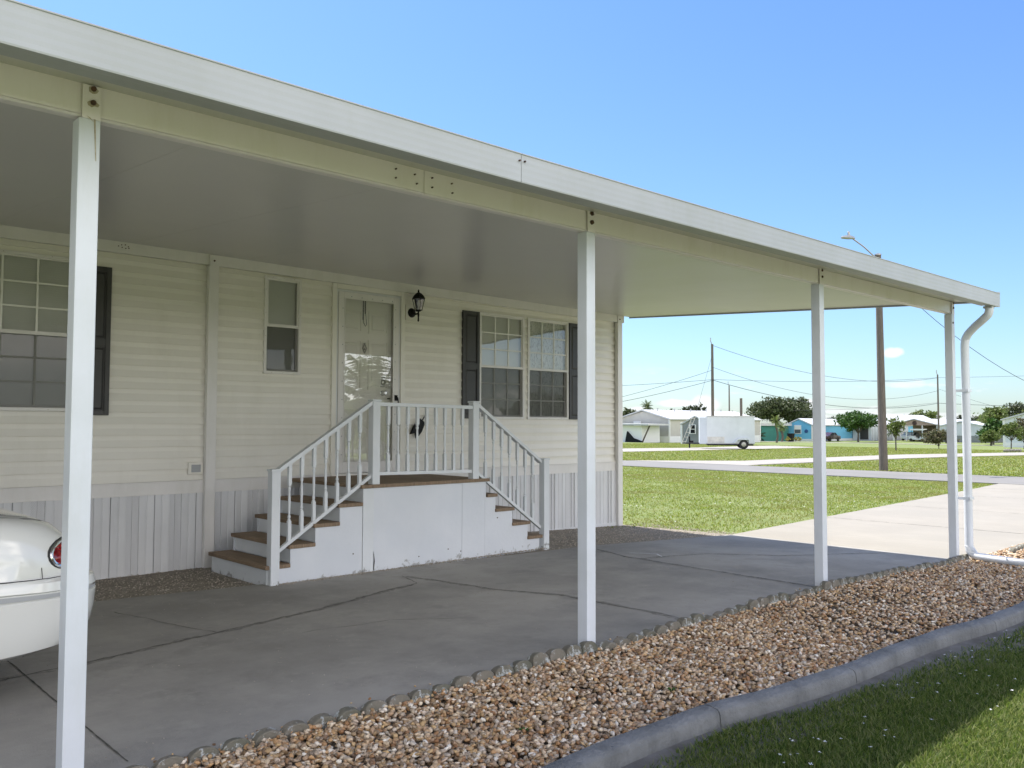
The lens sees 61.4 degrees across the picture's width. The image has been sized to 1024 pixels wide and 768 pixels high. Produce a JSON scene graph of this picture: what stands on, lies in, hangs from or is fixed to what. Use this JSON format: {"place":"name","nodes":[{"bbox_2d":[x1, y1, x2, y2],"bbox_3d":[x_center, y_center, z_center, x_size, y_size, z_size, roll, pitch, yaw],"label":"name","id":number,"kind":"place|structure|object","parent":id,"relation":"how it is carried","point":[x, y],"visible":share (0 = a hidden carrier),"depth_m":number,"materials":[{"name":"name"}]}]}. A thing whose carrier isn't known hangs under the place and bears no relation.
{"place":"outdoors","nodes":[
{"label":"outdoors","id":0,"kind":"place"},
{"bbox_2d":[94,523,734,600],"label":"shell gravel ground","id":1,"kind":"structure","parent":0,"point":[153,586],"depth_m":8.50,"materials":[{"name":"beige gravel"}]},
{"bbox_2d":[0,238,622,579],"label":"mobile home","id":2,"kind":"object","parent":1,"relation":"on","point":[302,363],"visible":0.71,"depth_m":9.51,"materials":[{"name":"beige plastic"}]},
{"bbox_2d":[0,249,68,410],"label":"window","id":3,"kind":"structure","parent":2,"relation":"in","point":[33,286],"depth_m":8.10,"materials":[{"name":"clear glass"}]},
{"bbox_2d":[262,275,301,374],"bbox_3d":[-2.634,-0.665,9.853,0.460,1.110,0.084,3,-4,-43],"label":"window","id":4,"kind":"structure","parent":2,"relation":"in","point":[282,339],"depth_m":9.86,"materials":[{"name":"white glass"}]},
{"bbox_2d":[338,299,392,473],"bbox_3d":[-1.806,-0.017,10.650,0.930,2.215,0.115,3,-4,-43],"label":"front door","id":5,"kind":"structure","parent":2,"relation":"in","point":[368,325],"depth_m":10.67,"materials":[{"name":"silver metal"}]},
{"bbox_2d":[337,291,398,472],"bbox_3d":[-1.751,-0.012,10.591,0.880,2.180,0.100,3,-4,-43],"label":"door frame","id":6,"kind":"structure","parent":2,"relation":"in","point":[342,296],"depth_m":10.50,"materials":[{"name":"white wood"}]},
{"bbox_2d":[405,290,424,321],"bbox_3d":[-1.220,-0.997,11.009,0.184,0.410,0.243,3,-4,-43],"label":"wall lantern","id":7,"kind":"object","parent":2,"relation":"attached to","point":[411,311],"depth_m":11.02,"materials":[{"name":"black metal"}]},
{"bbox_2d":[410,416,424,437],"bbox_3d":[-1.189,0.543,11.086,0.294,0.309,0.040,3,-4,-43],"label":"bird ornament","id":8,"kind":"object","parent":2,"relation":"attached to","point":[420,426],"visible":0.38,"depth_m":11.06,"materials":[{"name":"black metal"}]},
{"bbox_2d":[479,312,524,418],"bbox_3d":[-0.158,-0.245,12.165,0.860,1.480,0.084,3,-4,-43],"label":"window","id":9,"kind":"structure","parent":2,"relation":"in","point":[502,380],"depth_m":12.19,"materials":[{"name":"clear glass"}]},
{"bbox_2d":[527,317,568,419],"bbox_3d":[0.520,-0.213,12.801,0.860,1.480,0.084,3,-4,-43],"label":"window","id":10,"kind":"structure","parent":2,"relation":"in","point":[547,381],"depth_m":12.82,"materials":[{"name":"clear glass"}]},
{"bbox_2d":[208,399,549,585],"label":"porch steps","id":11,"kind":"structure","parent":1,"relation":"on","point":[395,519],"depth_m":9.04,"materials":[{"name":"white wood"}]},
{"bbox_2d":[16,0,1023,422],"label":"sky","id":12,"kind":"structure","parent":0,"point":[896,125],"materials":[{"name":"blue"}]},
{"bbox_2d":[597,466,993,531],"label":"lawn grass","id":13,"kind":"structure","parent":0,"point":[664,473],"depth_m":21.61,"materials":[{"name":"green plant"}]},
{"bbox_2d":[623,439,1023,767],"bbox_3d":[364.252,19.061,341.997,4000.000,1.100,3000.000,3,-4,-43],"label":"lawn ground","id":14,"kind":"structure","parent":0,"point":[904,444],"depth_m":20.30,"materials":[{"name":"green plant"}]},
{"bbox_2d":[0,534,947,767],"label":"carport slab","id":15,"kind":"structure","parent":14,"relation":"on","point":[206,685],"depth_m":6.21,"materials":[{"name":"concrete"}]},
{"bbox_2d":[0,508,95,662],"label":"parked car","id":16,"kind":"object","parent":15,"relation":"on","point":[30,565],"visible":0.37,"depth_m":4.42,"materials":[{"name":"white paint"}]},
{"bbox_2d":[276,548,546,585],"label":"porch litter","id":17,"kind":"object","parent":15,"relation":"on","point":[450,561],"visible":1,"depth_m":9.12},
{"bbox_2d":[151,588,800,762],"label":"spilled pebbles","id":18,"kind":"object","parent":15,"relation":"on","point":[213,744],"visible":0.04,"depth_m":4.25,"materials":[{"name":"brown gravel"}]},
{"bbox_2d":[44,538,942,757],"bbox_3d":[0.100,1.910,7.766,10.886,0.102,3.492,3,-4,-43],"label":"slab grit","id":19,"kind":"object","parent":15,"relation":"on","point":[486,622],"visible":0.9,"depth_m":6.91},
{"bbox_2d":[0,0,1023,767],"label":"carport","id":20,"kind":"object","parent":15,"relation":"on","point":[116,142],"visible":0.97,"depth_m":5.83,"materials":[{"name":"paint"}]},
{"bbox_2d":[168,543,1023,767],"bbox_3d":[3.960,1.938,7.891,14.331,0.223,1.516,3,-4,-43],"label":"river pebbles","id":21,"kind":"object","parent":14,"relation":"on","point":[729,660],"visible":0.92,"depth_m":4.96,"materials":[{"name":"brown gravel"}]},
{"bbox_2d":[126,737,250,767],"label":"edging block","id":22,"kind":"structure","parent":21,"relation":"on","point":[231,745],"depth_m":3.83,"materials":[{"name":"grey concrete"}]},
{"bbox_2d":[251,706,360,747],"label":"edging block","id":23,"kind":"structure","parent":21,"relation":"on","point":[286,729],"depth_m":4.18,"materials":[{"name":"grey concrete"}]},
{"bbox_2d":[360,684,451,716],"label":"edging block","id":24,"kind":"structure","parent":21,"relation":"on","point":[396,699],"depth_m":4.60,"materials":[{"name":"grey concrete"}]},
{"bbox_2d":[449,660,532,691],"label":"edging block","id":25,"kind":"structure","parent":21,"relation":"on","point":[496,671],"depth_m":5.04,"materials":[{"name":"grey concrete"}]},
{"bbox_2d":[527,641,597,666],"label":"edging block","id":26,"kind":"structure","parent":21,"relation":"on","point":[535,659],"depth_m":5.45,"materials":[{"name":"grey concrete"}]},
{"bbox_2d":[598,629,655,653],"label":"edging block","id":27,"kind":"structure","parent":21,"relation":"on","point":[621,640],"depth_m":5.84,"materials":[{"name":"grey concrete"}]},
{"bbox_2d":[652,613,703,634],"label":"edging block","id":28,"kind":"structure","parent":21,"relation":"on","point":[696,618],"depth_m":6.29,"materials":[{"name":"grey concrete"}]},
{"bbox_2d":[704,604,747,620],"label":"edging block","id":29,"kind":"structure","parent":21,"relation":"on","point":[732,611],"depth_m":6.76,"materials":[{"name":"grey concrete"}]},
{"bbox_2d":[745,592,788,610],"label":"edging block","id":30,"kind":"structure","parent":21,"relation":"on","point":[759,602],"depth_m":7.10,"materials":[{"name":"grey concrete"}]},
{"bbox_2d":[788,586,823,601],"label":"edging block","id":31,"kind":"structure","parent":21,"relation":"on","point":[812,589],"depth_m":7.58,"materials":[{"name":"grey concrete"}]},
{"bbox_2d":[820,577,855,590],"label":"edging block","id":32,"kind":"structure","parent":21,"relation":"on","point":[829,584],"depth_m":7.92,"materials":[{"name":"grey concrete"}]},
{"bbox_2d":[853,572,883,583],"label":"edging block","id":33,"kind":"structure","parent":21,"relation":"on","point":[873,575],"depth_m":8.38,"materials":[{"name":"grey concrete"}]},
{"bbox_2d":[880,566,905,576],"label":"edging block","id":34,"kind":"structure","parent":21,"relation":"on","point":[898,569],"depth_m":8.80,"materials":[{"name":"grey concrete"}]},
{"bbox_2d":[906,562,931,571],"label":"edging block","id":35,"kind":"structure","parent":21,"relation":"on","point":[925,565],"depth_m":9.27,"materials":[{"name":"grey concrete"}]},
{"bbox_2d":[931,559,953,567],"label":"edging block","id":36,"kind":"structure","parent":21,"relation":"on","point":[943,562],"depth_m":9.68,"materials":[{"name":"grey concrete"}]},
{"bbox_2d":[948,554,969,562],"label":"edging block","id":37,"kind":"structure","parent":21,"relation":"on","point":[957,558],"depth_m":10.10,"materials":[{"name":"grey concrete"}]},
{"bbox_2d":[1008,544,1023,552],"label":"edging block","id":38,"kind":"structure","parent":21,"relation":"on","point":[1017,547],"depth_m":11.02,"materials":[{"name":"grey concrete"}]},
{"bbox_2d":[623,407,636,415],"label":"tree","id":39,"kind":"object","parent":14,"relation":"on","point":[626,411],"visible":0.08,"depth_m":173.32,"materials":[{"name":"green plant"}]},
{"bbox_2d":[625,431,641,441],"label":"tarpaulin","id":40,"kind":"object","parent":14,"relation":"on","point":[630,437],"visible":0.94,"depth_m":104.60,"materials":[{"name":"black fabric"}]},
{"bbox_2d":[623,423,669,442],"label":"white shed","id":41,"kind":"structure","parent":14,"relation":"on","point":[646,434],"depth_m":104.64,"materials":[{"name":"white"}]},
{"bbox_2d":[641,399,653,409],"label":"cabbage palm","id":42,"kind":"object","parent":14,"relation":"on","point":[647,405],"visible":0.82,"depth_m":183.17,"materials":[{"name":"green plant"}]},
{"bbox_2d":[682,405,693,410],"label":"pine tree","id":43,"kind":"object","parent":14,"relation":"on","point":[688,407],"visible":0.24,"depth_m":332.44,"materials":[{"name":"green plant"}]},
{"bbox_2d":[681,416,695,443],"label":"leaning ladder","id":44,"kind":"object","parent":14,"relation":"on","point":[687,428],"visible":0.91,"depth_m":92.64,"materials":[{"name":"beige"}]},
{"bbox_2d":[623,408,761,442],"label":"mobile home","id":45,"kind":"object","parent":14,"relation":"on","point":[671,432],"visible":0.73,"depth_m":109.26,"materials":[{"name":"beige metal"}]},
{"bbox_2d":[680,415,704,443],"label":"grey shed","id":46,"kind":"structure","parent":14,"relation":"on","point":[684,429],"depth_m":93.71,"materials":[{"name":"grey metal"}]},
{"bbox_2d":[689,425,695,433],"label":"window frame","id":47,"kind":"object","parent":46,"relation":"attached to","point":[692,430],"visible":1,"depth_m":92.50,"materials":[{"name":"white"}]},
{"bbox_2d":[692,402,706,410],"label":"pine tree","id":48,"kind":"object","parent":14,"relation":"on","point":[695,406],"visible":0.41,"depth_m":336.14,"materials":[{"name":"green plant"}]},
{"bbox_2d":[710,338,713,415],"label":"utility pole","id":49,"kind":"object","parent":14,"relation":"on","point":[712,386],"visible":0.75,"depth_m":93.46,"materials":[{"name":"grey"}]},
{"bbox_2d":[623,370,711,396],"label":"power line","id":50,"kind":"object","parent":49,"relation":"attached to","point":[666,384],"visible":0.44,"depth_m":93.22,"materials":[{"name":"grey"}]},
{"bbox_2d":[622,379,712,385],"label":"power line","id":51,"kind":"object","parent":49,"relation":"attached to","point":[661,383],"visible":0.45,"depth_m":93.23,"materials":[{"name":"grey"}]},
{"bbox_2d":[626,380,712,400],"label":"power line","id":52,"kind":"object","parent":49,"relation":"attached to","point":[669,391],"visible":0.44,"depth_m":93.22,"materials":[{"name":"grey"}]},
{"bbox_2d":[713,378,927,381],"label":"power line","id":53,"kind":"object","parent":49,"relation":"attached to","point":[811,381],"visible":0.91,"depth_m":106.09,"materials":[{"name":"grey"}]},
{"bbox_2d":[715,346,933,381],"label":"power line","id":54,"kind":"object","parent":49,"relation":"attached to","point":[827,376],"visible":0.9,"depth_m":108.88,"materials":[{"name":"grey"}]},
{"bbox_2d":[713,380,937,407],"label":"power line","id":55,"kind":"object","parent":49,"relation":"attached to","point":[810,402],"visible":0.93,"depth_m":104.25,"materials":[{"name":"grey"}]},
{"bbox_2d":[713,367,938,399],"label":"power line","id":56,"kind":"object","parent":49,"relation":"attached to","point":[825,396],"visible":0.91,"depth_m":109.82,"materials":[{"name":"grey"}]},
{"bbox_2d":[623,445,812,451],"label":"trailer pad","id":57,"kind":"object","parent":14,"relation":"on","point":[692,449],"visible":0.61,"depth_m":67.44,"materials":[{"name":"grey concrete"}]},
{"bbox_2d":[684,416,754,448],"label":"enclosed trailer","id":58,"kind":"object","parent":57,"relation":"on","point":[738,431],"visible":0.98,"depth_m":67.43,"materials":[{"name":"white metal"}]},
{"bbox_2d":[728,385,729,410],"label":"utility pole","id":59,"kind":"object","parent":14,"relation":"on","point":[729,396],"visible":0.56,"depth_m":149.18,"materials":[{"name":"grey"}]},
{"bbox_2d":[740,398,742,415],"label":"utility pole","id":60,"kind":"object","parent":14,"relation":"on","point":[741,412],"visible":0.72,"depth_m":116.14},
{"bbox_2d":[761,423,791,440],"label":"green home","id":61,"kind":"object","parent":14,"relation":"on","point":[770,431],"visible":0.06,"depth_m":136.00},
{"bbox_2d":[770,415,783,442],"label":"young palm","id":62,"kind":"object","parent":14,"relation":"on","point":[776,422],"visible":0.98,"depth_m":114.65,"materials":[{"name":"green plant"}]},
{"bbox_2d":[744,396,812,422],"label":"oak tree","id":63,"kind":"object","parent":14,"relation":"on","point":[778,406],"visible":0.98,"depth_m":174.29,"materials":[{"name":"green plant"}]},
{"bbox_2d":[775,423,786,441],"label":"young palm","id":64,"kind":"object","parent":14,"relation":"on","point":[781,428],"visible":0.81,"depth_m":127.83,"materials":[{"name":"green plant"}]},
{"bbox_2d":[787,433,794,441],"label":"wheelie bin","id":65,"kind":"object","parent":14,"relation":"on","point":[791,435],"visible":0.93,"depth_m":129.00,"materials":[{"name":"black plastic"}]},
{"bbox_2d":[780,396,812,422],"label":"oak tree","id":66,"kind":"object","parent":14,"relation":"on","point":[809,404],"visible":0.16,"depth_m":179.90,"materials":[{"name":"green plant"}]},
{"bbox_2d":[621,621,1023,767],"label":"bare soil strip","id":67,"kind":"object","parent":14,"relation":"on","point":[648,761],"visible":0.31,"depth_m":4.89,"materials":[{"name":"brown soil"}]},
{"bbox_2d":[541,705,720,767],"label":"kerb block","id":68,"kind":"structure","parent":67,"relation":"on","point":[624,749],"depth_m":4.00,"materials":[{"name":"concrete"}]},
{"bbox_2d":[703,666,856,726],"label":"kerb block","id":69,"kind":"structure","parent":67,"relation":"on","point":[735,709],"depth_m":4.68,"materials":[{"name":"concrete"}]},
{"bbox_2d":[840,618,996,683],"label":"kerb block","id":70,"kind":"structure","parent":67,"relation":"on","point":[877,662],"depth_m":5.70,"materials":[{"name":"concrete"}]},
{"bbox_2d":[982,601,1023,630],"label":"kerb block","id":71,"kind":"structure","parent":67,"relation":"on","point":[1008,617],"depth_m":6.59,"materials":[{"name":"concrete"}]},
{"bbox_2d":[826,432,840,440],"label":"parked car","id":72,"kind":"object","parent":14,"relation":"on","point":[831,435],"visible":0.75,"depth_m":138.16,"materials":[{"name":"grey paint"}]},
{"bbox_2d":[643,625,1023,767],"bbox_3d":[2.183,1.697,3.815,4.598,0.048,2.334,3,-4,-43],"label":"lawn grass","id":73,"kind":"structure","parent":14,"relation":"on","point":[940,763],"depth_m":4.31,"materials":[{"name":"green plant"}]},
{"bbox_2d":[783,637,1015,764],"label":"white flowers","id":74,"kind":"object","parent":73,"relation":"on","point":[911,697],"visible":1,"depth_m":4.38,"materials":[{"name":"white plant"}]},
{"bbox_2d":[788,418,912,441],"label":"blue home","id":75,"kind":"object","parent":14,"relation":"on","point":[802,428],"visible":0.47,"depth_m":144.22,"materials":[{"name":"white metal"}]},
{"bbox_2d":[794,425,800,433],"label":"window","id":76,"kind":"structure","parent":75,"relation":"in","point":[797,428],"depth_m":139.57,"materials":[{"name":"white glass"}]},
{"bbox_2d":[860,428,867,438],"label":"dark doorway","id":77,"kind":"structure","parent":75,"relation":"in","point":[863,433],"depth_m":145.75,"materials":[{"name":"grey"}]},
{"bbox_2d":[833,410,887,441],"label":"shade tree","id":78,"kind":"object","parent":14,"relation":"on","point":[855,420],"visible":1,"depth_m":132.66,"materials":[{"name":"green plant"}]},
{"bbox_2d":[841,231,887,470],"bbox_3d":[13.691,-1.135,33.502,2.000,9.583,0.330,1,-3,-19],"label":"street lamp","id":79,"kind":"object","parent":14,"relation":"on","point":[882,440],"visible":0.83,"depth_m":33.60,"materials":[{"name":"silver metal"}]},
{"bbox_2d":[924,310,1022,379],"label":"power line","id":80,"kind":"object","parent":79,"relation":"attached to","point":[973,349],"visible":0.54,"depth_m":38.71,"materials":[{"name":"grey"}]},
{"bbox_2d":[760,441,1002,445],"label":"lane","id":81,"kind":"structure","parent":14,"relation":"on","point":[890,443],"depth_m":116.78,"materials":[{"name":"grey concrete"}]},
{"bbox_2d":[887,416,905,449],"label":"young tree","id":82,"kind":"object","parent":14,"relation":"on","point":[894,428],"visible":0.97,"depth_m":68.86,"materials":[{"name":"green plant"}]},
{"bbox_2d":[874,414,930,419],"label":"mobile home","id":83,"kind":"object","parent":14,"relation":"on","point":[903,417],"visible":0.09,"depth_m":189.11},
{"bbox_2d":[901,432,920,440],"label":"parked car","id":84,"kind":"object","parent":14,"relation":"on","point":[903,436],"visible":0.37,"depth_m":142.15,"materials":[{"name":"white metal"}]},
{"bbox_2d":[909,429,926,440],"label":"golf cart","id":85,"kind":"object","parent":14,"relation":"on","point":[912,438],"visible":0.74,"depth_m":137.20,"materials":[{"name":"white plastic"}]},
{"bbox_2d":[909,409,942,418],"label":"tree","id":86,"kind":"object","parent":14,"relation":"on","point":[931,414],"visible":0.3,"depth_m":223.91,"materials":[{"name":"green plant"}]},
{"bbox_2d":[893,419,961,440],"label":"canopy home","id":87,"kind":"object","parent":14,"relation":"on","point":[929,424],"visible":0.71,"depth_m":140.75,"materials":[{"name":"beige"}]},
{"bbox_2d":[936,370,939,429],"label":"utility pole","id":88,"kind":"object","parent":14,"relation":"on","point":[938,421],"visible":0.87,"depth_m":130.69,"materials":[{"name":"grey"}]},
{"bbox_2d":[921,428,959,448],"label":"bush","id":89,"kind":"object","parent":14,"relation":"on","point":[938,436],"visible":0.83,"depth_m":78.58,"materials":[{"name":"green plant"}]},
{"bbox_2d":[940,421,1002,442],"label":"garage building","id":90,"kind":"structure","parent":14,"relation":"on","point":[976,426],"depth_m":133.64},
{"bbox_2d":[971,415,983,420],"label":"tree","id":91,"kind":"object","parent":14,"relation":"on","point":[975,418],"visible":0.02,"depth_m":151.52,"materials":[{"name":"green plant"}]},
{"bbox_2d":[975,417,1002,444],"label":"tree","id":92,"kind":"object","parent":14,"relation":"on","point":[993,423],"visible":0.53,"depth_m":118.47,"materials":[{"name":"green plant"}]},
{"bbox_2d":[978,428,1000,444],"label":"tree","id":93,"kind":"object","parent":14,"relation":"on","point":[990,436],"visible":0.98,"depth_m":106.39,"materials":[{"name":"green plant"}]},
{"bbox_2d":[973,405,1008,423],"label":"tree","id":94,"kind":"object","parent":14,"relation":"on","point":[998,413],"visible":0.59,"depth_m":136.16,"materials":[{"name":"green plant"}]},
{"bbox_2d":[987,621,1023,649],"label":"kerbside grass","id":95,"kind":"structure","parent":14,"relation":"on","point":[1014,638],"depth_m":6.08,"materials":[{"name":"green plant"}]},
{"bbox_2d":[995,418,1023,448],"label":"young tree","id":96,"kind":"object","parent":14,"relation":"on","point":[1010,429],"visible":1,"depth_m":75.78,"materials":[{"name":"green plant"}]},
{"bbox_2d":[1000,413,1023,447],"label":"mobile home","id":97,"kind":"object","parent":14,"relation":"on","point":[1007,441],"visible":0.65,"depth_m":94.72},
{"bbox_2d":[1003,449,1021,451],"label":"rock edging","id":98,"kind":"object","parent":14,"relation":"on","point":[1012,450],"visible":1,"depth_m":67.46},
{"bbox_2d":[1003,401,1023,416],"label":"tree","id":99,"kind":"object","parent":14,"relation":"on","point":[1015,407],"visible":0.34,"depth_m":145.94,"materials":[{"name":"green plant"}]},
{"bbox_2d":[1007,416,1023,448],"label":"shrub","id":100,"kind":"object","parent":14,"relation":"on","point":[1020,421],"visible":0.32,"depth_m":84.07,"materials":[{"name":"green plant"}]},
{"bbox_2d":[623,443,1023,476],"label":"lawn grass","id":101,"kind":"structure","parent":0,"point":[857,451],"depth_m":48.60,"materials":[{"name":"green plant"}]},
{"bbox_2d":[623,460,1023,484],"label":"road","id":102,"kind":"structure","parent":0,"point":[984,479],"depth_m":31.86,"materials":[{"name":"grey asphalt"}]},
{"bbox_2d":[628,452,1023,465],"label":"side street","id":103,"kind":"structure","parent":0,"point":[809,460],"depth_m":44.70,"materials":[{"name":"grey asphalt"}]},
{"bbox_2d":[735,484,1023,557],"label":"driveway","id":104,"kind":"structure","parent":0,"point":[919,526],"depth_m":13.85,"materials":[{"name":"concrete"}]}
]}

